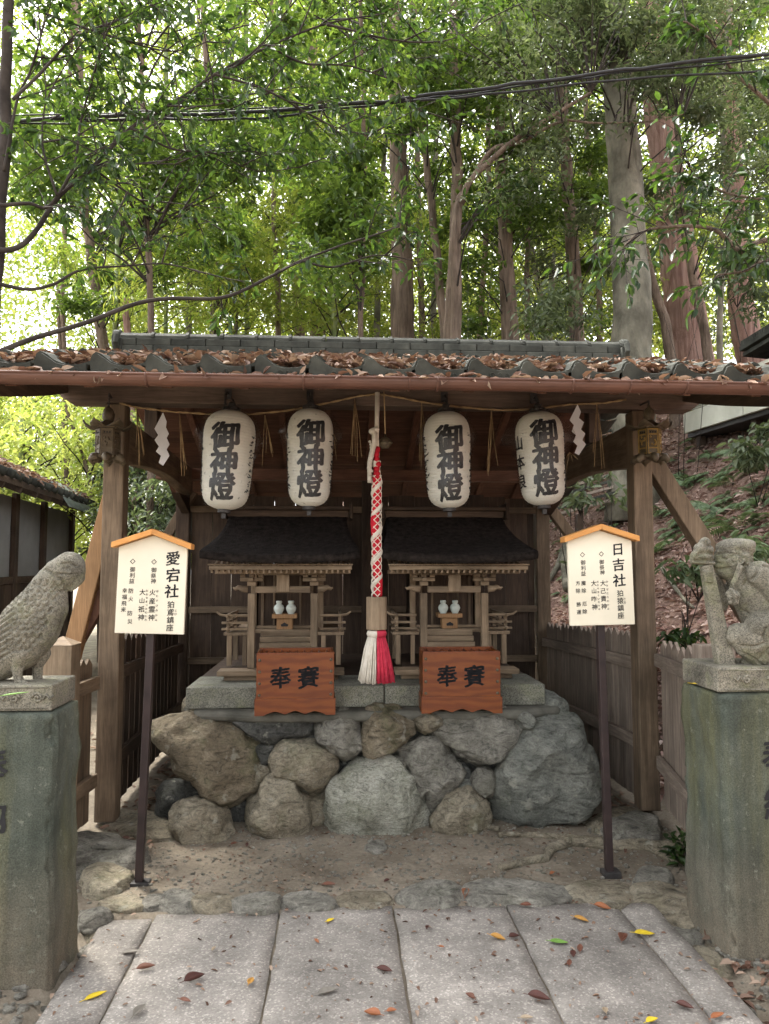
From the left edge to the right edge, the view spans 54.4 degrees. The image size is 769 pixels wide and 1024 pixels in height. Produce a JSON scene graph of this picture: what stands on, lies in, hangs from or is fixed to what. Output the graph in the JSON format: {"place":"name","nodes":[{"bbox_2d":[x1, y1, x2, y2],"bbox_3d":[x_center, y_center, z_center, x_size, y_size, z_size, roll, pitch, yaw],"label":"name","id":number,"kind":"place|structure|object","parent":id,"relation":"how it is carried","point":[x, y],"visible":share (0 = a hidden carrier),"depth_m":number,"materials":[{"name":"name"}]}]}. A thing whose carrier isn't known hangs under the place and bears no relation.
{"place":"outdoors","nodes":[
{"label":"outdoors","id":0,"kind":"place"},
{"bbox_2d":[0,413,768,1023],"bbox_3d":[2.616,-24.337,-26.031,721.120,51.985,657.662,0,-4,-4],"label":"ground","id":1,"kind":"structure","parent":0,"point":[368,877],"depth_m":3.93,"materials":[{"name":"soil"}]},
{"bbox_2d":[0,700,81,990],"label":"stone pedestal","id":2,"kind":"object","parent":1,"relation":"on","point":[40,751],"visible":0.83,"depth_m":2.71,"materials":[{"name":"stone"}]},
{"bbox_2d":[0,552,85,710],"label":"bird statue","id":3,"kind":"object","parent":2,"relation":"on","point":[33,615],"visible":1,"depth_m":2.83,"materials":[{"name":"stone"}]},
{"bbox_2d":[0,465,99,675],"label":"plaster outbuilding","id":4,"kind":"structure","parent":1,"relation":"on","point":[35,538],"depth_m":9.05,"materials":[{"name":"paint"}]},
{"bbox_2d":[43,636,81,796],"bbox_3d":[-1.606,1.194,3.692,0.140,1.152,0.140,0,-4,-4],"label":"fence post","id":5,"kind":"object","parent":1,"relation":"on","point":[64,658],"visible":0.28,"depth_m":3.66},
{"bbox_2d":[0,394,133,518],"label":"bamboo","id":6,"kind":"object","parent":1,"relation":"on","point":[86,450],"visible":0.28,"depth_m":11.34,"materials":[{"name":"green plant"}]},
{"bbox_2d":[0,284,159,555],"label":"broadleaf tree","id":7,"kind":"object","parent":1,"relation":"on","point":[27,442],"visible":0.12,"depth_m":12.54,"materials":[{"name":"green plant"}]},
{"bbox_2d":[0,164,160,350],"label":"distant leaf screen","id":8,"kind":"object","parent":1,"relation":"on","point":[8,306],"visible":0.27,"depth_m":17.23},
{"bbox_2d":[32,0,128,480],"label":"slender tree","id":9,"kind":"object","parent":1,"relation":"on","point":[114,83],"visible":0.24,"depth_m":15.05,"materials":[{"name":"green plant"}]},
{"bbox_2d":[0,394,164,662],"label":"broadleaf tree","id":10,"kind":"object","parent":1,"relation":"on","point":[63,404],"visible":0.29,"depth_m":10.64,"materials":[{"name":"green plant"}]},
{"bbox_2d":[76,659,99,829],"bbox_3d":[-1.677,1.282,4.041,0.060,0.927,0.502,0,-4,1],"label":"picket fence","id":11,"kind":"object","parent":1,"relation":"on","point":[86,779],"visible":0.34,"depth_m":4.19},
{"bbox_2d":[77,906,113,935],"bbox_3d":[-1.226,1.734,3.156,0.156,0.109,0.185,0,-4,-4],"label":"loose stone","id":12,"kind":"object","parent":1,"relation":"on","point":[95,918],"visible":0.62,"depth_m":3.12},
{"bbox_2d":[78,862,134,900],"bbox_3d":[-1.322,1.779,3.543,0.278,0.152,0.353,0,-4,-4],"label":"loose stone","id":13,"kind":"object","parent":1,"relation":"on","point":[98,881],"visible":0.65,"depth_m":3.49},
{"bbox_2d":[76,830,150,880],"bbox_3d":[-1.491,1.789,3.846,0.631,0.194,0.536,-3,-5,34],"label":"loose stone","id":14,"kind":"object","parent":1,"relation":"on","point":[95,847],"visible":0.35,"depth_m":3.79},
{"bbox_2d":[0,395,231,562],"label":"distant thicket","id":15,"kind":"object","parent":1,"relation":"on","point":[81,540],"visible":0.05,"depth_m":17.29,"materials":[{"name":"green plant"}]},
{"bbox_2d":[77,298,174,634],"bbox_3d":[-3.451,-0.414,10.855,2.434,5.483,3.632,0,-4,-4],"label":"broadleaf tree","id":16,"kind":"object","parent":1,"relation":"on","point":[127,329],"visible":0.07,"depth_m":10.16,"materials":[{"name":"green plant"}]},
{"bbox_2d":[102,809,174,842],"bbox_3d":[-1.406,1.841,4.304,0.498,0.147,0.501,0,-4,-4],"label":"loose stone","id":17,"kind":"object","parent":1,"relation":"on","point":[125,824],"visible":0.4,"depth_m":4.22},
{"bbox_2d":[18,1,262,421],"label":"broadleaf tree","id":18,"kind":"object","parent":1,"relation":"on","point":[81,305],"visible":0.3,"depth_m":12.09,"materials":[{"name":"green plant"}]},
{"bbox_2d":[24,0,256,335],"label":"bamboo","id":19,"kind":"object","parent":1,"relation":"on","point":[121,296],"visible":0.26,"depth_m":11.97,"materials":[{"name":"green plant"}]},
{"bbox_2d":[121,633,182,797],"bbox_3d":[-1.691,1.332,5.449,0.060,1.029,1.972,0,-4,-4],"label":"picket fence","id":20,"kind":"object","parent":1,"relation":"on","point":[168,648],"visible":0.4,"depth_m":5.12,"materials":[{"name":"wood"}]},
{"bbox_2d":[111,529,193,886],"bbox_3d":[-1.141,0.937,3.584,0.380,1.709,0.115,2,-4,-2],"label":"sign board","id":21,"kind":"object","parent":1,"relation":"on","point":[151,585],"visible":1,"depth_m":3.60,"materials":[{"name":"white paint"}]},
{"bbox_2d":[0,0,325,529],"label":"broadleaf tree","id":22,"kind":"object","parent":1,"relation":"on","point":[54,150],"visible":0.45,"depth_m":8.46,"materials":[{"name":"green plant"}]},
{"bbox_2d":[127,471,212,542],"bbox_3d":[-2.435,0.628,8.407,1.378,3.037,1.608,1,-4,-19],"label":"evergreen bush","id":23,"kind":"object","parent":1,"relation":"on","point":[161,489],"visible":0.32,"depth_m":8.29,"materials":[{"name":"green plant"}]},
{"bbox_2d":[84,0,286,504],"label":"bamboo","id":24,"kind":"object","parent":1,"relation":"on","point":[165,327],"visible":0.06,"depth_m":17.34,"materials":[{"name":"green plant"}]},
{"bbox_2d":[80,5,357,592],"bbox_3d":[-3.514,-4.971,15.323,5.894,14.603,5.233,0,-4,-4],"label":"broadleaf tree","id":25,"kind":"object","parent":1,"relation":"on","point":[250,266],"visible":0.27,"depth_m":14.26,"materials":[{"name":"green plant"}]},
{"bbox_2d":[141,2,333,334],"bbox_3d":[-3.436,-5.728,16.209,5.266,15.570,4.039,0,-4,-4],"label":"bamboo","id":26,"kind":"object","parent":1,"relation":"on","point":[164,36],"visible":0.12,"depth_m":16.58,"materials":[{"name":"green plant"}]},
{"bbox_2d":[216,0,330,335],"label":"slender tree","id":27,"kind":"object","parent":1,"relation":"on","point":[278,324],"visible":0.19,"depth_m":14.33,"materials":[{"name":"green plant"}]},
{"bbox_2d":[0,0,554,351],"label":"broadleaf tree","id":28,"kind":"object","parent":1,"relation":"on","point":[80,180],"visible":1,"depth_m":5.16,"materials":[{"name":"green plant"}]},
{"bbox_2d":[14,57,768,124],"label":"overhead cable","id":29,"kind":"object","parent":28,"relation":"attached to","point":[485,91],"visible":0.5,"depth_m":6.00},
{"bbox_2d":[211,0,412,335],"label":"tree","id":30,"kind":"object","parent":1,"relation":"on","point":[384,257],"visible":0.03,"depth_m":17.56,"materials":[{"name":"green plant"}]},
{"bbox_2d":[240,0,391,336],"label":"broadleaf tree","id":31,"kind":"object","parent":1,"relation":"on","point":[273,313],"visible":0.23,"depth_m":14.04,"materials":[{"name":"green plant"}]},
{"bbox_2d":[236,5,451,336],"bbox_3d":[-0.788,-5.005,14.417,4.319,14.050,4.090,0,-4,-4],"label":"bamboo","id":32,"kind":"object","parent":1,"relation":"on","point":[333,314],"visible":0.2,"depth_m":13.94,"materials":[{"name":"green plant"}]},
{"bbox_2d":[256,0,454,338],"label":"broadleaf tree","id":33,"kind":"object","parent":1,"relation":"on","point":[335,218],"visible":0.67,"depth_m":9.10,"materials":[{"name":"green plant"}]},
{"bbox_2d":[96,877,633,915],"bbox_3d":[-0.055,1.759,3.366,2.457,0.125,0.363,0,-4,-4],"label":"stone edging","id":34,"kind":"object","parent":1,"relation":"on","point":[434,894],"visible":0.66,"depth_m":3.33,"materials":[{"name":"stone"}]},
{"bbox_2d":[336,0,413,336],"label":"slender tree","id":35,"kind":"object","parent":1,"relation":"on","point":[384,151],"visible":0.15,"depth_m":16.40,"materials":[{"name":"brown plant"}]},
{"bbox_2d":[151,653,601,844],"bbox_3d":[-0.103,1.599,5.262,2.676,0.979,2.280,0,-4,-4],"label":"boulder base","id":36,"kind":"object","parent":1,"relation":"on","point":[380,759],"visible":0.89,"depth_m":4.31,"materials":[{"name":"stone"}]},
{"bbox_2d":[199,503,358,680],"bbox_3d":[-0.684,0.514,5.229,0.980,1.175,1.290,0,-4,-4],"label":"miniature shrine","id":37,"kind":"object","parent":36,"relation":"on","point":[255,538],"visible":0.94,"depth_m":4.99,"materials":[{"name":"brown wood"}]},
{"bbox_2d":[258,576,286,624],"bbox_3d":[-0.795,0.636,5.311,0.200,0.365,0.012,0,-4,-4],"label":"door panel","id":38,"kind":"structure","parent":37,"relation":"in","point":[268,580],"depth_m":5.30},
{"bbox_2d":[288,576,316,624],"bbox_3d":[-0.585,0.637,5.324,0.200,0.365,0.012,0,-4,-4],"label":"door panel","id":39,"kind":"structure","parent":37,"relation":"in","point":[293,580],"depth_m":5.32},
{"bbox_2d":[254,647,334,715],"bbox_3d":[-0.524,0.997,4.431,0.461,0.355,0.290,0,-4,-5],"label":"offering box","id":40,"kind":"object","parent":36,"relation":"on","point":[289,680],"visible":1,"depth_m":4.30,"materials":[{"name":"red wood"}]},
{"bbox_2d":[380,503,538,678],"bbox_3d":[0.440,0.519,5.299,0.980,1.175,1.290,0,-4,-4],"label":"miniature shrine","id":41,"kind":"object","parent":36,"relation":"on","point":[472,539],"visible":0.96,"depth_m":5.07,"materials":[{"name":"brown wood"}]},
{"bbox_2d":[416,576,443,624],"bbox_3d":[0.330,0.641,5.380,0.200,0.365,0.012,0,-4,-4],"label":"door panel","id":42,"kind":"structure","parent":41,"relation":"in","point":[439,580],"depth_m":5.38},
{"bbox_2d":[445,576,472,623],"bbox_3d":[0.539,0.642,5.393,0.200,0.365,0.012,0,-4,-4],"label":"door panel","id":43,"kind":"structure","parent":41,"relation":"in","point":[463,597],"depth_m":5.39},
{"bbox_2d":[419,646,502,713],"bbox_3d":[0.446,1.001,4.491,0.471,0.355,0.290,0,-4,-2],"label":"offering box","id":44,"kind":"object","parent":36,"relation":"on","point":[452,679],"visible":1,"depth_m":4.36,"materials":[{"name":"red wood"}]},
{"bbox_2d":[0,330,768,822],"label":"shrine shelter","id":45,"kind":"object","parent":1,"relation":"on","point":[280,388],"visible":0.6,"depth_m":4.60,"materials":[{"name":"wood"}]},
{"bbox_2d":[83,393,133,466],"bbox_3d":[-1.587,-0.483,4.289,0.283,0.429,0.249,-4,-5,41],"label":"hanging bronze lantern","id":46,"kind":"object","parent":45,"relation":"hanging from","point":[108,429],"visible":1,"depth_m":4.23,"materials":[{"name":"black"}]},
{"bbox_2d":[224,389,231,404],"bbox_3d":[-0.935,-0.681,4.430,0.040,0.123,0.131,0,-4,-4],"label":"lantern hook","id":47,"kind":"object","parent":45,"relation":"attached to","point":[228,393],"visible":0.99,"depth_m":4.48,"materials":[{"name":"metal"}]},
{"bbox_2d":[200,399,255,518],"bbox_3d":[-0.906,-0.315,4.346,0.418,0.708,0.328,3,-4,-1],"label":"paper lantern","id":48,"kind":"object","parent":47,"relation":"hanging from","point":[228,440],"visible":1,"depth_m":4.23,"materials":[{"name":"paper"}]},
{"bbox_2d":[307,390,312,400],"bbox_3d":[-0.447,-0.678,4.460,0.040,0.123,0.131,0,-4,-4],"label":"lantern hook","id":49,"kind":"object","parent":45,"relation":"attached to","point":[309,393],"visible":0.78,"depth_m":4.51,"materials":[{"name":"metal"}]},
{"bbox_2d":[286,397,333,515],"bbox_3d":[-0.435,-0.330,4.377,0.379,0.704,0.294,1,-4,-6],"label":"paper lantern","id":50,"kind":"object","parent":49,"relation":"hanging from","point":[309,443],"visible":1,"depth_m":4.27,"materials":[{"name":"paper"}]},
{"bbox_2d":[187,494,537,685],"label":"back wall","id":51,"kind":"structure","parent":45,"relation":"attached to","point":[513,594],"depth_m":6.64,"materials":[{"name":"wood"}]},
{"bbox_2d":[119,393,625,414],"bbox_3d":[-0.038,-0.645,4.519,3.068,0.151,0.015,0,-4,-4],"label":"straw rope","id":52,"kind":"object","parent":45,"relation":"attached to","point":[319,404],"visible":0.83,"depth_m":4.52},
{"bbox_2d":[358,392,394,684],"bbox_3d":[-0.045,0.133,4.257,0.209,1.652,0.204,0,-4,-4],"label":"bell rope","id":53,"kind":"object","parent":45,"relation":"hanging from","point":[376,667],"visible":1,"depth_m":4.20,"materials":[{"name":"red fabric"}]},
{"bbox_2d":[0,344,768,376],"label":"roof leaf litter","id":54,"kind":"object","parent":45,"relation":"on","point":[289,359],"visible":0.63,"depth_m":3.66,"materials":[{"name":"plant"}]},
{"bbox_2d":[0,362,768,394],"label":"gutter leaf litter","id":55,"kind":"object","parent":45,"relation":"on","point":[674,377],"visible":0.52,"depth_m":3.42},
{"bbox_2d":[441,392,449,404],"bbox_3d":[0.369,-0.674,4.510,0.040,0.123,0.131,0,-4,-4],"label":"lantern hook","id":56,"kind":"object","parent":45,"relation":"attached to","point":[444,395],"visible":0.93,"depth_m":4.56,"materials":[{"name":"metal"}]},
{"bbox_2d":[423,400,471,516],"bbox_3d":[0.371,-0.321,4.427,0.371,0.703,0.301,-2,-4,-1],"label":"paper lantern","id":57,"kind":"object","parent":56,"relation":"hanging from","point":[447,442],"visible":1,"depth_m":4.32,"materials":[{"name":"paper"}]},
{"bbox_2d":[530,393,541,405],"bbox_3d":[0.922,-0.672,4.544,0.040,0.124,0.131,0,-4,-4],"label":"lantern hook","id":58,"kind":"object","parent":45,"relation":"attached to","point":[533,397],"visible":0.88,"depth_m":4.60,"materials":[{"name":"metal"}]},
{"bbox_2d":[515,400,565,513],"bbox_3d":[0.924,-0.332,4.464,0.451,0.690,0.320,-3,-4,0],"label":"paper lantern","id":59,"kind":"object","parent":58,"relation":"hanging from","point":[540,441],"visible":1,"depth_m":4.35,"materials":[{"name":"paper"}]},
{"bbox_2d":[626,400,672,466],"bbox_3d":[1.587,-0.483,4.486,0.249,0.400,0.283,3,-5,-32],"label":"hanging bronze lantern","id":60,"kind":"object","parent":45,"relation":"hanging from","point":[648,428],"visible":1,"depth_m":4.42,"materials":[{"name":"gold metal"}]},
{"bbox_2d":[0,0,768,354],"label":"distant woodland","id":61,"kind":"object","parent":1,"relation":"on","point":[156,68],"visible":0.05,"depth_m":24.51,"materials":[{"name":"green plant"}]},
{"bbox_2d":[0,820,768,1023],"bbox_3d":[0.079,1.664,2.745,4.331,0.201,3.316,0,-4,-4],"label":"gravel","id":62,"kind":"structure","parent":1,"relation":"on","point":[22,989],"depth_m":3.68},
{"bbox_2d":[39,810,746,1023],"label":"leaf crumbs","id":63,"kind":"object","parent":1,"relation":"on","point":[418,987],"visible":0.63,"depth_m":3.04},
{"bbox_2d":[311,0,507,631],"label":"cedar tree","id":64,"kind":"object","parent":1,"relation":"on","point":[402,308],"visible":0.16,"depth_m":13.27,"materials":[{"name":"brown plant"}]},
{"bbox_2d":[292,6,547,339],"bbox_3d":[0.726,-7.086,18.592,7.208,15.849,6.240,0,-4,-4],"label":"broadleaf tree","id":65,"kind":"object","parent":1,"relation":"on","point":[421,306],"visible":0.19,"depth_m":17.45,"materials":[{"name":"green plant"}]},
{"bbox_2d":[324,1,517,338],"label":"broadleaf tree","id":66,"kind":"object","parent":1,"relation":"on","point":[431,195],"visible":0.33,"depth_m":12.09,"materials":[{"name":"green plant"}]},
{"bbox_2d":[90,720,768,1023],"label":"ground leaf litter","id":67,"kind":"object","parent":1,"relation":"on","point":[747,965],"visible":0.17,"depth_m":2.82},
{"bbox_2d":[106,212,768,360],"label":"distant undergrowth","id":68,"kind":"object","parent":1,"relation":"on","point":[659,353],"visible":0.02,"depth_m":28.60,"materials":[{"name":"green plant"}]},
{"bbox_2d":[369,165,542,338],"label":"slender trees","id":69,"kind":"object","parent":1,"relation":"on","point":[414,208],"visible":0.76,"depth_m":9.56,"materials":[{"name":"green plant"}]},
{"bbox_2d":[366,0,570,338],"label":"broadleaf tree","id":70,"kind":"object","parent":1,"relation":"on","point":[454,80],"visible":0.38,"depth_m":11.41,"materials":[{"name":"green plant"}]},
{"bbox_2d":[415,0,532,338],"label":"slender tree","id":71,"kind":"object","parent":1,"relation":"on","point":[473,146],"visible":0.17,"depth_m":14.23,"materials":[{"name":"brown plant"}]},
{"bbox_2d":[418,4,612,339],"bbox_3d":[2.680,-4.910,12.744,4.226,11.631,3.597,0,-4,-4],"label":"cedar tree","id":72,"kind":"object","parent":1,"relation":"on","point":[503,233],"visible":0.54,"depth_m":12.31,"materials":[{"name":"green plant"}]},
{"bbox_2d":[265,0,768,343],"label":"distant canopy","id":73,"kind":"object","parent":1,"relation":"on","point":[647,155],"visible":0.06,"depth_m":20.24,"materials":[{"name":"green plant"}]},
{"bbox_2d":[506,270,608,579],"bbox_3d":[2.173,-0.894,9.270,1.282,4.201,1.688,-1,-4,8],"label":"evergreen bush","id":74,"kind":"object","parent":1,"relation":"on","point":[546,304],"visible":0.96,"depth_m":9.17,"materials":[{"name":"green plant"}]},
{"bbox_2d":[457,824,681,870],"bbox_3d":[0.989,1.779,4.009,1.154,0.077,0.600,0,-4,-4],"label":"tree root","id":75,"kind":"object","parent":1,"relation":"on","point":[564,840],"visible":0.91,"depth_m":3.98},
{"bbox_2d":[381,0,768,338],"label":"broadleaf tree","id":76,"kind":"object","parent":1,"relation":"on","point":[551,107],"visible":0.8,"depth_m":9.57,"materials":[{"name":"green plant"}]},
{"bbox_2d":[491,0,671,494],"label":"cedar tree","id":77,"kind":"object","parent":1,"relation":"on","point":[571,232],"visible":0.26,"depth_m":12.87,"materials":[{"name":"green plant"}]},
{"bbox_2d":[435,108,735,340],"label":"woodland","id":78,"kind":"object","parent":1,"relation":"on","point":[656,320],"visible":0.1,"depth_m":16.50,"materials":[{"name":"green plant"}]},
{"bbox_2d":[542,622,633,794],"bbox_3d":[1.500,1.332,5.647,0.060,1.057,1.973,0,-4,-4],"label":"picket fence","id":79,"kind":"object","parent":1,"relation":"on","point":[571,667],"visible":0.62,"depth_m":5.41,"materials":[{"name":"wood"}]},
{"bbox_2d":[541,3,643,341],"bbox_3d":[4.537,-7.303,15.905,2.960,11.447,2.423,0,-4,-4],"label":"slender tree","id":80,"kind":"object","parent":1,"relation":"on","point":[598,299],"visible":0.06,"depth_m":15.73,"materials":[{"name":"brown plant"}]},
{"bbox_2d":[559,471,626,527],"bbox_3d":[2.201,0.321,7.859,0.985,1.866,1.201,0,-4,-4],"label":"evergreen bush","id":81,"kind":"object","parent":1,"relation":"on","point":[574,500],"visible":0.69,"depth_m":7.90,"materials":[{"name":"green plant"}]},
{"bbox_2d":[560,524,639,878],"bbox_3d":[1.089,0.930,3.706,0.382,1.739,0.115,-1,-4,-5],"label":"sign board","id":82,"kind":"object","parent":1,"relation":"on","point":[600,577],"visible":1,"depth_m":3.72,"materials":[{"name":"white paint"}]},
{"bbox_2d":[476,0,768,522],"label":"broadleaf tree","id":83,"kind":"object","parent":1,"relation":"on","point":[633,325],"visible":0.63,"depth_m":10.23,"materials":[{"name":"green plant"}]},
{"bbox_2d":[600,810,662,840],"bbox_3d":[1.405,1.836,4.238,0.410,0.205,0.436,0,-4,-4],"label":"loose stone","id":84,"kind":"object","parent":1,"relation":"on","point":[635,824],"visible":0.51,"depth_m":4.15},
{"bbox_2d":[505,414,768,801],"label":"bank leaf litter","id":85,"kind":"object","parent":1,"relation":"on","point":[678,598],"visible":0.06,"depth_m":8.24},
{"bbox_2d":[543,0,768,329],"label":"broadleaf tree","id":86,"kind":"object","parent":1,"relation":"on","point":[699,24],"visible":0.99,"depth_m":6.01,"materials":[{"name":"green plant"}]},
{"bbox_2d":[52,70,765,120],"bbox_3d":[0.035,-3.289,5.896,6.352,0.706,0.018,0,-4,-4],"label":"overhead cable","id":87,"kind":"object","parent":86,"relation":"attached to","point":[495,93],"visible":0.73,"depth_m":5.94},
{"bbox_2d":[549,438,768,601],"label":"fern cover","id":88,"kind":"object","parent":1,"relation":"on","point":[729,506],"visible":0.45,"depth_m":8.63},
{"bbox_2d":[629,880,693,928],"bbox_3d":[1.268,1.778,3.345,0.348,0.129,0.423,0,-4,-4],"label":"loose stone","id":89,"kind":"object","parent":1,"relation":"on","point":[668,901],"visible":0.41,"depth_m":3.34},
{"bbox_2d":[646,244,682,432],"bbox_3d":[4.350,-3.371,12.071,0.894,4.406,0.251,0,-4,-4],"label":"broadleaf tree","id":90,"kind":"object","parent":1,"relation":"on","point":[661,310],"visible":0.4,"depth_m":12.00,"materials":[{"name":"brown wood"}]},
{"bbox_2d":[654,641,691,828],"bbox_3d":[1.638,1.230,3.993,0.060,1.022,1.116,0,-4,4],"label":"picket fence","id":91,"kind":"object","parent":1,"relation":"on","point":[671,767],"visible":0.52,"depth_m":4.30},
{"bbox_2d":[636,0,717,361],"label":"cedar tree","id":92,"kind":"object","parent":1,"relation":"on","point":[675,275],"visible":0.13,"depth_m":14.54,"materials":[{"name":"red plant"}]},
{"bbox_2d":[654,544,702,645],"bbox_3d":[2.199,0.868,5.174,0.553,1.345,0.441,3,-5,-33],"label":"evergreen bush","id":93,"kind":"object","parent":1,"relation":"on","point":[693,574],"visible":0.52,"depth_m":5.18,"materials":[{"name":"green plant"}]},
{"bbox_2d":[656,586,706,650],"bbox_3d":[2.019,1.092,5.038,0.288,1.186,0.578,-4,-6,43],"label":"evergreen bush","id":94,"kind":"object","parent":1,"relation":"on","point":[687,638],"visible":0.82,"depth_m":4.99,"materials":[{"name":"green plant"}]},
{"bbox_2d":[643,0,768,361],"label":"broadleaf tree","id":95,"kind":"object","parent":1,"relation":"on","point":[745,94],"visible":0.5,"depth_m":12.51,"materials":[{"name":"green plant"}]},
{"bbox_2d":[692,945,732,979],"bbox_3d":[1.255,1.779,2.907,0.228,0.112,0.240,0,-4,-4],"label":"loose stone","id":96,"kind":"object","parent":1,"relation":"on","point":[713,959],"visible":0.25,"depth_m":2.88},
{"bbox_2d":[681,682,768,965],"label":"stone pedestal","id":97,"kind":"object","parent":1,"relation":"on","point":[726,735],"visible":0.81,"depth_m":2.93,"materials":[{"name":"stone"}]},
{"bbox_2d":[682,537,768,691],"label":"monkey statue","id":98,"kind":"object","parent":97,"relation":"on","point":[744,590],"visible":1,"depth_m":3.08,"materials":[{"name":"stone"}]},
{"bbox_2d":[683,359,768,449],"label":"hillside building","id":99,"kind":"structure","parent":1,"relation":"on","point":[717,420],"depth_m":9.78,"materials":[{"name":"paint"}]},
{"bbox_2d":[739,324,768,358],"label":"tiled roof corner","id":100,"kind":"object","parent":99,"relation":"on","point":[756,344],"visible":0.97,"depth_m":9.30,"materials":[{"name":"grey tile"}]},
{"bbox_2d":[686,0,768,363],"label":"cedar tree","id":101,"kind":"object","parent":1,"relation":"on","point":[749,328],"visible":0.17,"depth_m":15.72,"materials":[{"name":"green plant"}]},
{"bbox_2d":[696,237,768,444],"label":"broadleaf tree","id":102,"kind":"object","parent":1,"relation":"on","point":[755,295],"visible":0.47,"depth_m":9.60,"materials":[{"name":"green plant"}]},
{"bbox_2d":[708,0,768,362],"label":"slender tree","id":103,"kind":"object","parent":1,"relation":"on","point":[719,335],"visible":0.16,"depth_m":13.66,"materials":[{"name":"brown plant"}]},
{"bbox_2d":[716,419,768,511],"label":"evergreen bush","id":104,"kind":"object","parent":1,"relation":"on","point":[756,458],"visible":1,"depth_m":7.17,"materials":[{"name":"green plant"}]},
{"bbox_2d":[0,0,768,553],"label":"sky","id":105,"kind":"structure","parent":0,"point":[644,138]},
{"bbox_2d":[19,52,768,122],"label":"overhead cable","id":106,"kind":"object","parent":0,"point":[36,119],"visible":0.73,"depth_m":5.91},
{"bbox_2d":[35,902,762,1023],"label":"paved path","id":107,"kind":"structure","parent":0,"point":[528,966],"depth_m":2.76,"materials":[{"name":"stone"}]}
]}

